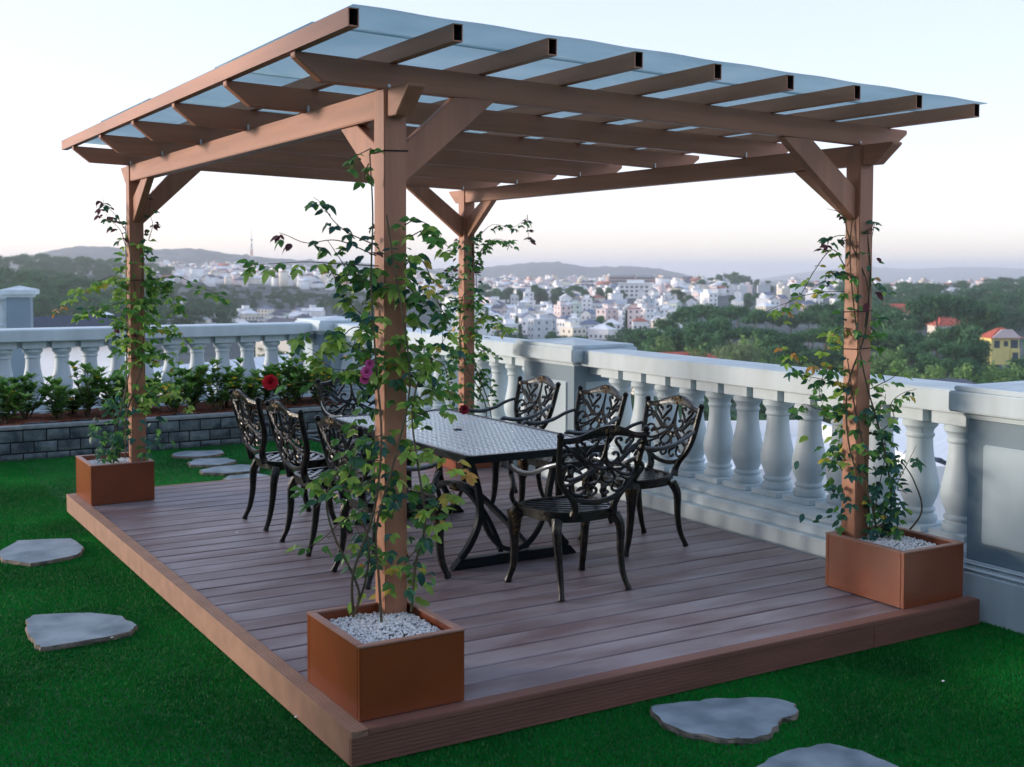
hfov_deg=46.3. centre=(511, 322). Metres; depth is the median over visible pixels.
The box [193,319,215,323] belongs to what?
house
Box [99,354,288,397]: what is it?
neighbour building
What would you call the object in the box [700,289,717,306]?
house
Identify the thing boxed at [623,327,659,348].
broadleaf tree
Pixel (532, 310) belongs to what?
house
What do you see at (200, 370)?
shrub
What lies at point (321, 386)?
dining chair
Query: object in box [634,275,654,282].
hotel
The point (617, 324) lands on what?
house
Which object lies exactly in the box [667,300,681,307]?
house
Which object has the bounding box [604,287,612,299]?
broadleaf tree
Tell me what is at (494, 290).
broadleaf tree
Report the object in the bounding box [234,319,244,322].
house
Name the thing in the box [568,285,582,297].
pine tree
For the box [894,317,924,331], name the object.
pine tree
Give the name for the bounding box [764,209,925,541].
climbing rose
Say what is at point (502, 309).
house
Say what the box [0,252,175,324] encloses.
forest
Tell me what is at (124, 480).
planter
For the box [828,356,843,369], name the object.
broadleaf tree
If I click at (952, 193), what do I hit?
sky
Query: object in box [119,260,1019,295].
town
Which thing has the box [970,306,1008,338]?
broadleaf tree
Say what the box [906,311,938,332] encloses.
pine tree
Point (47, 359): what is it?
neighbour building
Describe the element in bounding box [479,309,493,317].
house
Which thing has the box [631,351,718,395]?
long house
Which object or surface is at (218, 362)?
shrub
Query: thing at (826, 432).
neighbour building
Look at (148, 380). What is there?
shrub
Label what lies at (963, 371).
broadleaf tree
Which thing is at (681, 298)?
broadleaf tree
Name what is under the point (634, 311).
house
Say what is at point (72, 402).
shrub
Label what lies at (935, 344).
pine tree
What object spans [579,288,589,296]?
broadleaf tree
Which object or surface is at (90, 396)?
shrub
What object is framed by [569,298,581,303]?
house
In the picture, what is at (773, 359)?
broadleaf tree
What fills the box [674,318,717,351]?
broadleaf tree
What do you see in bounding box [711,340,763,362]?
broadleaf tree
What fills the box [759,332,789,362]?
broadleaf tree
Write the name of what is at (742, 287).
house
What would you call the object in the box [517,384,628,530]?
dining chair
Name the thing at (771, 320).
pine tree
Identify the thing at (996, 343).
window
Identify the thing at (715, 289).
house
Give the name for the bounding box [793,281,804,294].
house
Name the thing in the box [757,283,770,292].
house
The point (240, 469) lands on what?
stepping stone
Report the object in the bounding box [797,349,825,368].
broadleaf tree
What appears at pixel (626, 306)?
house
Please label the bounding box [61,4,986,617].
pergola
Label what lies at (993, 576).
balustrade pier
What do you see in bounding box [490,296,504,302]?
house
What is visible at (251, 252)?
radio mast
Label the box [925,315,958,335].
house
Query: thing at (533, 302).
house
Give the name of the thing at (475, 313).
house
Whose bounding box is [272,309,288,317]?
house
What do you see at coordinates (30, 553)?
stepping stone
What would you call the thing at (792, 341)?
broadleaf tree
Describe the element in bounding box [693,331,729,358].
broadleaf tree
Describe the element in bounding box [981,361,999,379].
broadleaf tree
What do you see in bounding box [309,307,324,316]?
house
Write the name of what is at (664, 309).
house
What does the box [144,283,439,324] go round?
forest
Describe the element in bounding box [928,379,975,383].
long house
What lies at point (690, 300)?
house
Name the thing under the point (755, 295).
broadleaf tree
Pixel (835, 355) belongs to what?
broadleaf tree
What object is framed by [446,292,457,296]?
house
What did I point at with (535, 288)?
pine tree
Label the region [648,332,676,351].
broadleaf tree
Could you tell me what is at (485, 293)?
broadleaf tree
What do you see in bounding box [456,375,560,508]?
dining chair
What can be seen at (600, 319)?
broadleaf tree
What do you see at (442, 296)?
house
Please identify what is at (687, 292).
house
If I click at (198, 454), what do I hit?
stepping stone
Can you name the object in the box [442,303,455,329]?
house
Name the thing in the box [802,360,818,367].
broadleaf tree
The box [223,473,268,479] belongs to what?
stepping stone
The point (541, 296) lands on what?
broadleaf tree
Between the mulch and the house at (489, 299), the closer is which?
the mulch
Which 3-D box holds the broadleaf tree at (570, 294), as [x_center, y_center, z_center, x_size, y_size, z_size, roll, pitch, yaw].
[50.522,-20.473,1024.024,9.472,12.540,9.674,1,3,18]
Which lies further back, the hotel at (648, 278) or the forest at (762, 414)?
the hotel at (648, 278)
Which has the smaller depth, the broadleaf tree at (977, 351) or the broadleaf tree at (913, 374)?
the broadleaf tree at (913, 374)
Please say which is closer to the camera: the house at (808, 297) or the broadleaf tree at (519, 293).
the house at (808, 297)
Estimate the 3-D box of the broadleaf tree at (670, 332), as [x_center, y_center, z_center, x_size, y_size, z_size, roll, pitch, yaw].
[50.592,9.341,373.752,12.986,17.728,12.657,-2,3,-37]
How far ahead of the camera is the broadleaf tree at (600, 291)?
1049.79 m
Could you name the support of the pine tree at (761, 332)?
on the hills
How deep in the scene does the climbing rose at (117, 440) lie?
8.71 m
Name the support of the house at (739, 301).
on the hills
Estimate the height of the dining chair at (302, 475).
0.911 m
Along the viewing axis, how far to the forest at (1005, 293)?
795.38 m
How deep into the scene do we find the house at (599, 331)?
557.36 m
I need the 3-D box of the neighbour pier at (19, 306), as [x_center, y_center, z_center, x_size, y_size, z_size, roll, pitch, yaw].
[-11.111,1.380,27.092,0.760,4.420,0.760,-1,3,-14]
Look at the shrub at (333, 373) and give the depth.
13.60 m
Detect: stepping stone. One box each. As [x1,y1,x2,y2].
[0,538,84,567]
[25,613,137,652]
[171,450,224,459]
[187,458,236,467]
[199,464,259,475]
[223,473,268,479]
[649,697,798,745]
[756,743,897,766]
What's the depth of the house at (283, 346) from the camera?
419.65 m
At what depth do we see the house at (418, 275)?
1770.33 m
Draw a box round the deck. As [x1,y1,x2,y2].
[66,462,979,766]
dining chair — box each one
[228,389,338,530]
[264,401,374,555]
[314,415,450,588]
[315,377,412,487]
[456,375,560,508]
[504,425,649,601]
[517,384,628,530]
[577,395,704,556]
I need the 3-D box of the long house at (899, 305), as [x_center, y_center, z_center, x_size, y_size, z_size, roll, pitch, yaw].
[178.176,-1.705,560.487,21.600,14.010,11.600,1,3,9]
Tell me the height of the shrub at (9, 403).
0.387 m
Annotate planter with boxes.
[75,452,154,505]
[306,598,464,721]
[433,455,491,468]
[825,524,964,608]
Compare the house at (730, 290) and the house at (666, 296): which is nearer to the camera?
the house at (666, 296)
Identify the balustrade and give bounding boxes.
[0,295,5,327]
[0,322,318,424]
[319,323,527,468]
[565,348,969,597]
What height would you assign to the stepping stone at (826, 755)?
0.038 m
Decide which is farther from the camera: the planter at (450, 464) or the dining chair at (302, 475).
the planter at (450, 464)
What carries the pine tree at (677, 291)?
on the hills
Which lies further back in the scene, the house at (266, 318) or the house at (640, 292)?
the house at (640, 292)
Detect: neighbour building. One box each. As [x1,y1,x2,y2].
[33,315,145,399]
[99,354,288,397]
[680,420,945,519]
[893,418,947,460]
[935,457,946,519]
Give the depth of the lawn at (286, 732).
5.00 m
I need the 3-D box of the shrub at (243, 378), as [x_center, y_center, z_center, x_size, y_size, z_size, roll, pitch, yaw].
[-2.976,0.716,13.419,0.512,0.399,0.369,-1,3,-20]
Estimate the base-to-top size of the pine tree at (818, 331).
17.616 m
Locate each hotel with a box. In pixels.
[605,274,634,282]
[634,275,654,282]
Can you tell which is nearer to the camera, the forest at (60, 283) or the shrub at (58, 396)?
the shrub at (58, 396)
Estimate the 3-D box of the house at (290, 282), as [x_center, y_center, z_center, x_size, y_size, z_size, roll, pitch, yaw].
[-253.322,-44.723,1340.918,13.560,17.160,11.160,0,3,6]
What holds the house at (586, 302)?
on the hills
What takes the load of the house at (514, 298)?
on the hills
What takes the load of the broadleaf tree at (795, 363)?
on the hills
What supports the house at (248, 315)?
on the hills
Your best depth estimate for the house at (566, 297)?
902.90 m
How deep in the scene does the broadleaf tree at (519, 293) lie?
1009.54 m
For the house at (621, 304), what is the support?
on the hills
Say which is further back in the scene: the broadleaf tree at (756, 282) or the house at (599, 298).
the broadleaf tree at (756, 282)
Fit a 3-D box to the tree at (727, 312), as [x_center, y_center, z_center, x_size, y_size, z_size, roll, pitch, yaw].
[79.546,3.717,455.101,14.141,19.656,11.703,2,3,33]
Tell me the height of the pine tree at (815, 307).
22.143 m
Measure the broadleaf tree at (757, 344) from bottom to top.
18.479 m
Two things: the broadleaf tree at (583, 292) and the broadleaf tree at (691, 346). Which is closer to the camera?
the broadleaf tree at (691, 346)
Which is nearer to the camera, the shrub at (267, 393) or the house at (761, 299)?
the shrub at (267, 393)
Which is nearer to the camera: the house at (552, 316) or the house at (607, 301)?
the house at (552, 316)
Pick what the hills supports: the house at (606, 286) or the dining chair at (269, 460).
the house at (606, 286)
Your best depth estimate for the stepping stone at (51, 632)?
6.01 m
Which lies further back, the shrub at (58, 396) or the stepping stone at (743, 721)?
the shrub at (58, 396)
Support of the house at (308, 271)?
on the hills
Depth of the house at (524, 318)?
591.96 m
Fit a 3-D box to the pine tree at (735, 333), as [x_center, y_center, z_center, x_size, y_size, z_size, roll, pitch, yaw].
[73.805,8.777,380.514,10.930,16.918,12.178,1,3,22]
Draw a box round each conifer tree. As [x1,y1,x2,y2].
[517,323,522,338]
[622,309,627,328]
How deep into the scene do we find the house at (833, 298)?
986.65 m
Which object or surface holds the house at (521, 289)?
on the hills
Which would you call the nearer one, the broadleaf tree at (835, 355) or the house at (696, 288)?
the broadleaf tree at (835, 355)
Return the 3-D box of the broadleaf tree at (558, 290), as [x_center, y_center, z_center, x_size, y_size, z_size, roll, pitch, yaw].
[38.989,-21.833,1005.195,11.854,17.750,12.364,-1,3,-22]
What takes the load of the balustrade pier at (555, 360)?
on the terrace
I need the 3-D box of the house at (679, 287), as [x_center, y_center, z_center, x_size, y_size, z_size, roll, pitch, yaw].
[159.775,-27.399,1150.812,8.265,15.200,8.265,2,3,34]
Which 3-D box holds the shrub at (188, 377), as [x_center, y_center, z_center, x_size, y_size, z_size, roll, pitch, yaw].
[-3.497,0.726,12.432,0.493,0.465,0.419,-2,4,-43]
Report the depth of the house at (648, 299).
772.60 m
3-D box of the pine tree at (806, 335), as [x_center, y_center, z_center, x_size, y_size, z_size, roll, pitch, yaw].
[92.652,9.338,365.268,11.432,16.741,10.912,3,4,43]
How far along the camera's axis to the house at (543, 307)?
734.72 m
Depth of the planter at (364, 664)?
4.66 m
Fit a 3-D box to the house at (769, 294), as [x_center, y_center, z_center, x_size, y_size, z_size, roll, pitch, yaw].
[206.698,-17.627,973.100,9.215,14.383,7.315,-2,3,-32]
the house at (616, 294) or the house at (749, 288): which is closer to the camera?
the house at (616, 294)
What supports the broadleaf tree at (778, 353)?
on the hills
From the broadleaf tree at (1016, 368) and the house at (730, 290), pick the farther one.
the house at (730, 290)
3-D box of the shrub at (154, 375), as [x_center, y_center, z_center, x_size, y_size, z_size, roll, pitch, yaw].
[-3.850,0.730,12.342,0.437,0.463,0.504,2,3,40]
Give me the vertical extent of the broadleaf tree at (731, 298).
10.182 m
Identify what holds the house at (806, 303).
on the hills
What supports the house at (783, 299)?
on the hills
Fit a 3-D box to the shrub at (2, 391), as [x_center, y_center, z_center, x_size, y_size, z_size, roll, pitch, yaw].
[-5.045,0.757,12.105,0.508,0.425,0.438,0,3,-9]
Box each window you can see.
[994,341,999,347]
[1011,340,1017,347]
[1012,353,1017,358]
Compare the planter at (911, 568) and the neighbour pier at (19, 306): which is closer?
the planter at (911, 568)
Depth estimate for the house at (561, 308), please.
669.99 m
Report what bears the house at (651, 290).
on the hills
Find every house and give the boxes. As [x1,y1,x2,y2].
[159,263,170,267]
[185,266,193,273]
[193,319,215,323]
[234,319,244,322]
[236,305,251,312]
[240,310,258,320]
[256,318,296,356]
[257,305,273,316]
[258,315,273,321]
[269,312,285,317]
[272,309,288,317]
[288,277,292,285]
[289,312,306,317]
[293,313,311,317]
[299,308,311,316]
[305,269,316,273]
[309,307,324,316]
[416,272,422,278]
[438,288,446,302]
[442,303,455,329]
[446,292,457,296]
[451,314,458,331]
[474,304,481,321]
[478,315,496,335]
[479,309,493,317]
[481,297,496,303]
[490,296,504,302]
[491,304,506,315]
[499,319,522,337]
[503,310,513,314]
[506,304,517,312]
[510,293,518,303]
[510,309,531,322]
[513,288,526,293]
[515,302,532,312]
[517,300,530,305]
[518,312,536,334]
[520,297,535,308]
[523,289,533,299]
[527,307,536,313]
[528,314,551,338]
[534,301,548,313]
[540,305,553,310]
[544,304,553,310]
[545,309,553,314]
[547,291,551,303]
[548,313,556,331]
[553,280,561,287]
[554,301,571,325]
[556,315,570,335]
[559,294,571,301]
[560,321,585,336]
[568,313,579,325]
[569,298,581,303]
[569,300,581,321]
[580,309,595,321]
[580,319,601,335]
[582,295,591,311]
[589,324,615,339]
[592,300,601,309]
[593,295,604,301]
[596,304,617,320]
[602,285,614,296]
[602,300,614,305]
[603,319,620,335]
[608,290,622,299]
[611,301,625,307]
[612,299,627,305]
[613,306,625,326]
[622,304,630,309]
[627,304,640,329]
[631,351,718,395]
[632,317,647,329]
[635,303,653,327]
[636,295,654,304]
[637,289,644,298]
[640,302,654,308]
[648,288,657,294]
[649,316,660,328]
[651,292,659,297]
[652,298,658,308]
[654,309,661,316]
[657,294,673,305]
[660,305,668,316]
[661,292,676,304]
[665,308,684,327]
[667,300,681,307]
[673,286,683,294]
[681,289,690,302]
[686,298,696,306]
[691,286,704,292]
[692,291,702,298]
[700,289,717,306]
[701,283,708,288]
[709,286,718,295]
[727,284,732,294]
[731,297,746,307]
[732,283,739,292]
[734,289,741,297]
[738,283,746,298]
[746,282,751,293]
[755,302,775,312]
[756,295,768,304]
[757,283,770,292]
[760,292,773,297]
[768,296,779,310]
[775,295,787,308]
[776,282,785,294]
[777,286,790,299]
[789,284,801,295]
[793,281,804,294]
[799,300,818,310]
[805,290,820,300]
[814,293,822,307]
[830,295,840,303]
[889,304,916,333]
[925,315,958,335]
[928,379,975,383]
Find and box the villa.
[980,327,1022,364]
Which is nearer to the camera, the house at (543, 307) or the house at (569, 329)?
the house at (569, 329)
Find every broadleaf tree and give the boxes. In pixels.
[480,291,488,296]
[490,287,500,295]
[493,291,505,298]
[503,287,514,303]
[516,289,523,300]
[534,290,549,302]
[544,331,556,338]
[550,292,558,303]
[552,287,564,299]
[567,291,574,298]
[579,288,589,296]
[594,316,605,323]
[595,288,604,296]
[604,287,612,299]
[605,321,615,327]
[620,290,626,298]
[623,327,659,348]
[638,327,665,350]
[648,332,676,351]
[661,324,684,351]
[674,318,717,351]
[677,292,685,302]
[684,295,692,303]
[684,342,700,350]
[684,343,711,357]
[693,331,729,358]
[703,314,735,344]
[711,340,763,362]
[714,274,723,280]
[727,271,741,283]
[727,331,770,360]
[728,295,735,302]
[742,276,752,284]
[743,292,753,307]
[753,279,759,287]
[753,292,759,302]
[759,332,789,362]
[759,343,793,364]
[768,331,808,362]
[768,354,784,364]
[789,350,805,366]
[791,330,807,351]
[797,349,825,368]
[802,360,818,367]
[808,346,831,367]
[813,306,843,346]
[819,335,843,367]
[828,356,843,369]
[870,344,910,374]
[871,305,890,356]
[871,308,915,351]
[878,328,916,364]
[883,357,911,376]
[897,364,921,378]
[905,328,931,366]
[907,352,948,378]
[920,360,948,378]
[936,321,971,358]
[947,343,992,370]
[948,357,982,378]
[948,362,979,382]
[953,323,993,357]
[959,300,992,328]
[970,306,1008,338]
[974,362,1016,383]
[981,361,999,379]
[998,362,1023,380]
[1002,366,1023,376]
[1006,357,1023,376]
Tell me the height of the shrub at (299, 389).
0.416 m
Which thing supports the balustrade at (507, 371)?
on the lawn at (286, 732)
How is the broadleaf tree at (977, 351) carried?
on the hills
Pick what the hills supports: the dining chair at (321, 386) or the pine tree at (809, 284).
the pine tree at (809, 284)
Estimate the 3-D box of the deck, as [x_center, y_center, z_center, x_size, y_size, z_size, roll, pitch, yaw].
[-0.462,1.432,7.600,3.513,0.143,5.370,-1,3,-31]
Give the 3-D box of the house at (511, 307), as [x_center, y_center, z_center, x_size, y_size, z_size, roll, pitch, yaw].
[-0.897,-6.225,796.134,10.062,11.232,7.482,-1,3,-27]
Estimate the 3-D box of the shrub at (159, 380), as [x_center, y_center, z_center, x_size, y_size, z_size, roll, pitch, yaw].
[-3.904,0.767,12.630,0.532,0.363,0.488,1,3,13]
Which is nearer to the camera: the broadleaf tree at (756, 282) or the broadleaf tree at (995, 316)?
the broadleaf tree at (995, 316)
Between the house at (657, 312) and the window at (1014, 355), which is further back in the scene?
the house at (657, 312)
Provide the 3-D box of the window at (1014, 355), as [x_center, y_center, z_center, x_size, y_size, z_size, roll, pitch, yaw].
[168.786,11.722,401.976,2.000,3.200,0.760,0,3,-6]
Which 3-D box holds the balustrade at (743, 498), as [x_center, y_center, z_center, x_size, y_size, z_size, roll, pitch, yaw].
[1.602,0.893,8.120,0.555,1.202,3.845,-1,3,-31]
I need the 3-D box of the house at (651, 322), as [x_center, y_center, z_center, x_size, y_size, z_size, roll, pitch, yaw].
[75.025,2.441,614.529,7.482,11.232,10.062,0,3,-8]
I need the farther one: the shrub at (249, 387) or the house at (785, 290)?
the house at (785, 290)
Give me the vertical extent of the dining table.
0.691 m
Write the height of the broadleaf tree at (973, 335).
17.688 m
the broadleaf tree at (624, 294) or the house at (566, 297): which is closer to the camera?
the house at (566, 297)
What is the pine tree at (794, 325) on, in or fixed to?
on the hills
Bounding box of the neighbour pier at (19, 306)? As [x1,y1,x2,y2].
[0,286,39,390]
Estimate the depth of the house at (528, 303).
820.78 m
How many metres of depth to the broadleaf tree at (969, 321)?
468.30 m
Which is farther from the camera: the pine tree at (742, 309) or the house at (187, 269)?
the house at (187, 269)
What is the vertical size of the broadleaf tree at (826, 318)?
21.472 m
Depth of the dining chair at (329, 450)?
6.53 m
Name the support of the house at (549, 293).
on the hills
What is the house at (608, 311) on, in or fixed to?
on the hills
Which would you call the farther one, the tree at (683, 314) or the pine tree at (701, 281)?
the pine tree at (701, 281)
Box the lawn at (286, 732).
[0,438,1023,766]
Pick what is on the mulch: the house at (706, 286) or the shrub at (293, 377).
the shrub at (293, 377)
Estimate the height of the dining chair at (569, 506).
0.911 m
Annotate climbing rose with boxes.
[52,189,229,463]
[236,148,477,621]
[439,215,535,417]
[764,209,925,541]
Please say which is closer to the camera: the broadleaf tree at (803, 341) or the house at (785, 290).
the broadleaf tree at (803, 341)
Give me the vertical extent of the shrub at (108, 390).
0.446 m
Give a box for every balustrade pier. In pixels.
[295,316,358,396]
[513,337,636,481]
[949,381,1023,633]
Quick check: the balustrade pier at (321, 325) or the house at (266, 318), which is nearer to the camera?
the balustrade pier at (321, 325)
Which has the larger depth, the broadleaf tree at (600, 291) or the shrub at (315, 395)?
the broadleaf tree at (600, 291)
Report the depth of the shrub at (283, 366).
13.31 m
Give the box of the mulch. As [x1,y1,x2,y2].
[0,396,343,425]
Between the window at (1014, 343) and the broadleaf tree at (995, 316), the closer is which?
the window at (1014, 343)
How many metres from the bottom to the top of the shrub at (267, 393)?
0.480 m
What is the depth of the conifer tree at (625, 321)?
623.87 m
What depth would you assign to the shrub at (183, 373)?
12.99 m
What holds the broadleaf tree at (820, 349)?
on the hills
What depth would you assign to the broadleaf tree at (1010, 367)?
299.44 m
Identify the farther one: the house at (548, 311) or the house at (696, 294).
the house at (696, 294)
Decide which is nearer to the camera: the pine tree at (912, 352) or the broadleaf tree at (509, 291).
the pine tree at (912, 352)
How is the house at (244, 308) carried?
on the hills
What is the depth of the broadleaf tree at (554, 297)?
991.00 m
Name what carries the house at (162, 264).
on the hills
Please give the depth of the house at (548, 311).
684.62 m
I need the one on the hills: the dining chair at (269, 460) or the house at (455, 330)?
the house at (455, 330)
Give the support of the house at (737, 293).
on the hills
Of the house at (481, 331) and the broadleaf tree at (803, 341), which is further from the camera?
the house at (481, 331)
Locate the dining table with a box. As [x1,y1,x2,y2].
[334,409,608,569]
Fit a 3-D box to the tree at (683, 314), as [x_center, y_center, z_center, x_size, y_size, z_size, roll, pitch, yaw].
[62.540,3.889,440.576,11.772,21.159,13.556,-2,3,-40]
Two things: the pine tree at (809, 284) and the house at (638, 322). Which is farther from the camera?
the pine tree at (809, 284)
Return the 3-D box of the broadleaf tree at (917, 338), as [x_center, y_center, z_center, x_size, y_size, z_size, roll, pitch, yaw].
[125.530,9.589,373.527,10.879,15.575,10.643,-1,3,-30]
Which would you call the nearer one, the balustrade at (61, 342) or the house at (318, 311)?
the balustrade at (61, 342)
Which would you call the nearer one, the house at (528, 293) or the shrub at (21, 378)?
the shrub at (21, 378)
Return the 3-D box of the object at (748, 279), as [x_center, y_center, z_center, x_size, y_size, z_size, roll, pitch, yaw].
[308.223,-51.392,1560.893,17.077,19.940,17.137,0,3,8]
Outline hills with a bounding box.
[9,246,1023,424]
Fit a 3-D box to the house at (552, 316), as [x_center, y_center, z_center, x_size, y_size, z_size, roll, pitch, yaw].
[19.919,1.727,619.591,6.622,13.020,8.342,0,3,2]
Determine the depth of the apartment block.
1172.06 m
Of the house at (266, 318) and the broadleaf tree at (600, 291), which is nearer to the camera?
the house at (266, 318)
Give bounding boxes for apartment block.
[618,280,652,298]
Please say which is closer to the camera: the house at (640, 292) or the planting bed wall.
the planting bed wall
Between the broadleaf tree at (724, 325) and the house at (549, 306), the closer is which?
the broadleaf tree at (724, 325)
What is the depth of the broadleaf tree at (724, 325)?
382.17 m
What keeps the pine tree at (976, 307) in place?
on the hills
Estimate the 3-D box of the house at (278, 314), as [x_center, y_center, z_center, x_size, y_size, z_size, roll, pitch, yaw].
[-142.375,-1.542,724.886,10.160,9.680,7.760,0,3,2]
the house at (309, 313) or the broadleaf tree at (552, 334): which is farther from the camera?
the house at (309, 313)
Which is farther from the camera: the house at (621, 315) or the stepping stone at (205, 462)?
the house at (621, 315)
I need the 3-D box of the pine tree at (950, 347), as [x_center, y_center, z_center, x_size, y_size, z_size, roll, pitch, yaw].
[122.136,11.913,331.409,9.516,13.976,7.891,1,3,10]
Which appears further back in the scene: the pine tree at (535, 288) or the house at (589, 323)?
the pine tree at (535, 288)
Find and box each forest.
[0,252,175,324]
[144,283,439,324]
[254,326,1021,423]
[833,276,1023,331]
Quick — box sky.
[0,0,1023,279]
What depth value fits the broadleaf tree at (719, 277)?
1494.19 m
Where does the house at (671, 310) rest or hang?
on the hills
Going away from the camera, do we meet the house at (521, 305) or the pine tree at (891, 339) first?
the pine tree at (891, 339)
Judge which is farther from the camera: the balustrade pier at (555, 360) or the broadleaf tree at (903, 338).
the broadleaf tree at (903, 338)
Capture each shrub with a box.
[0,371,55,417]
[0,375,32,415]
[0,384,34,423]
[26,377,71,419]
[53,383,88,413]
[65,360,110,417]
[91,373,127,417]
[107,371,163,405]
[112,378,163,399]
[145,377,162,407]
[148,370,197,414]
[167,367,209,404]
[182,364,209,409]
[192,365,248,411]
[208,357,244,407]
[227,368,263,393]
[227,370,264,409]
[243,365,284,405]
[259,362,315,404]
[269,351,325,404]
[289,369,312,400]
[295,364,334,403]
[307,364,341,400]
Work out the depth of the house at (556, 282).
1395.43 m
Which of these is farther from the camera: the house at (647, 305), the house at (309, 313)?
the house at (309, 313)
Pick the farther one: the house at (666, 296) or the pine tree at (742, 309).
the house at (666, 296)
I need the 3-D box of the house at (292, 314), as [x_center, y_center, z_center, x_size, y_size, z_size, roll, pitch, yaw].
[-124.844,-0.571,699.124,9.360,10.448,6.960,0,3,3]
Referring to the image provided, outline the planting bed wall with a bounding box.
[0,405,351,461]
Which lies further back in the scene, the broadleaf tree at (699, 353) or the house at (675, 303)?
the house at (675, 303)
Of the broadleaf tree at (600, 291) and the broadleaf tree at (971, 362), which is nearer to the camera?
the broadleaf tree at (971, 362)
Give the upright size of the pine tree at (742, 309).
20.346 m
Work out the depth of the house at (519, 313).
623.88 m
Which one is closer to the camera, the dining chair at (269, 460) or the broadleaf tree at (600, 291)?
the dining chair at (269, 460)
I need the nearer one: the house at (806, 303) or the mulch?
the mulch
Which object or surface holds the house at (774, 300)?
on the hills
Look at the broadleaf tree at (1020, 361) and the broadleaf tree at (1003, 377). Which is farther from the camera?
the broadleaf tree at (1020, 361)
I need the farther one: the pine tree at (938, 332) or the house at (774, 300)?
the house at (774, 300)
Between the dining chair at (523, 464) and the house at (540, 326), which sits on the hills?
the house at (540, 326)
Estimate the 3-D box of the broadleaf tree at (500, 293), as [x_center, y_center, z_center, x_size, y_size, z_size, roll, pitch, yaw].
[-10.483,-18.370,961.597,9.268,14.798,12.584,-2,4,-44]
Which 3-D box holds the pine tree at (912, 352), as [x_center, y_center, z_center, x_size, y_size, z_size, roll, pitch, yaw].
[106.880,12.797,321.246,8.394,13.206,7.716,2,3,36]
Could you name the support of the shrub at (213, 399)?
on the mulch
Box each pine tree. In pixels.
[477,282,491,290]
[530,284,542,295]
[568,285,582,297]
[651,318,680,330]
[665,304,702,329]
[669,288,682,297]
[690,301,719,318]
[695,279,705,286]
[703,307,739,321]
[722,304,750,345]
[726,325,756,339]
[737,307,769,342]
[752,326,782,340]
[765,311,784,331]
[776,313,799,332]
[791,309,821,348]
[796,327,826,348]
[804,282,814,290]
[805,300,838,347]
[811,325,843,348]
[871,330,898,356]
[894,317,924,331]
[895,346,927,366]
[901,291,970,357]
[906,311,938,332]
[917,337,946,355]
[924,326,945,356]
[932,358,959,376]
[935,296,990,324]
[937,341,970,359]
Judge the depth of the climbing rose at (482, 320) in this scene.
10.14 m
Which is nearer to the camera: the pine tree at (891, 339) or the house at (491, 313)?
the pine tree at (891, 339)
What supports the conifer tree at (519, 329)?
on the hills
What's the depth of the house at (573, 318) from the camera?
567.02 m
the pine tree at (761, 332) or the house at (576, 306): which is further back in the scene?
the house at (576, 306)
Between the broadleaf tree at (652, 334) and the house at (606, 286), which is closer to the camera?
the broadleaf tree at (652, 334)
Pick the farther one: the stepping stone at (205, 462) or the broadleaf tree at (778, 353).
the broadleaf tree at (778, 353)
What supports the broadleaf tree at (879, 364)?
on the hills
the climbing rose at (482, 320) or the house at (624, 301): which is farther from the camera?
the house at (624, 301)
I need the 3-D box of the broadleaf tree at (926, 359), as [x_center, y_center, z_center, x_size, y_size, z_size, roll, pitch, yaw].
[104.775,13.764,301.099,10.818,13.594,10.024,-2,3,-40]
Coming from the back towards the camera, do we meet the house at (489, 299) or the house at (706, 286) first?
the house at (706, 286)
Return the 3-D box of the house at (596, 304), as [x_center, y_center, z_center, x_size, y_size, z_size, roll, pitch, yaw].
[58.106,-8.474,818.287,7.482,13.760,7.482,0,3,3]
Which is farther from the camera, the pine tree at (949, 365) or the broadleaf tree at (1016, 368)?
the pine tree at (949, 365)
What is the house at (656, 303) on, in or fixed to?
on the hills
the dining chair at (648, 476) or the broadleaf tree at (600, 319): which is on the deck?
the dining chair at (648, 476)
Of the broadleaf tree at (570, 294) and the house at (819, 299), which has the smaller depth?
the house at (819, 299)
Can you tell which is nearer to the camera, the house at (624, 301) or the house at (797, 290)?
the house at (624, 301)
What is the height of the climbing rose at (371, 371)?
1.943 m
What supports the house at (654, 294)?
on the hills
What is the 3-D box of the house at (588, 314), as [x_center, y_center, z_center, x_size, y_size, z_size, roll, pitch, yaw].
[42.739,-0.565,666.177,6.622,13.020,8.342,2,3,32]
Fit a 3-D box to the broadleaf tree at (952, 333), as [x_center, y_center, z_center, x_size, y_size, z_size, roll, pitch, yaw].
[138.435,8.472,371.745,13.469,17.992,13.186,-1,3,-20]
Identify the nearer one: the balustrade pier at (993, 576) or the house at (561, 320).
the balustrade pier at (993, 576)
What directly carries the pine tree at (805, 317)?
on the hills
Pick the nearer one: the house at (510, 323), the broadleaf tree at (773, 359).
the broadleaf tree at (773, 359)
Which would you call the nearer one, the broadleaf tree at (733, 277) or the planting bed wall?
the planting bed wall
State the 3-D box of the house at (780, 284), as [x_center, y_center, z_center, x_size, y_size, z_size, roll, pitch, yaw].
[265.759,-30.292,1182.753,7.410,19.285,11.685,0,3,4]
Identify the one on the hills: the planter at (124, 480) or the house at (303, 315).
the house at (303, 315)
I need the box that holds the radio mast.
[250,228,253,266]

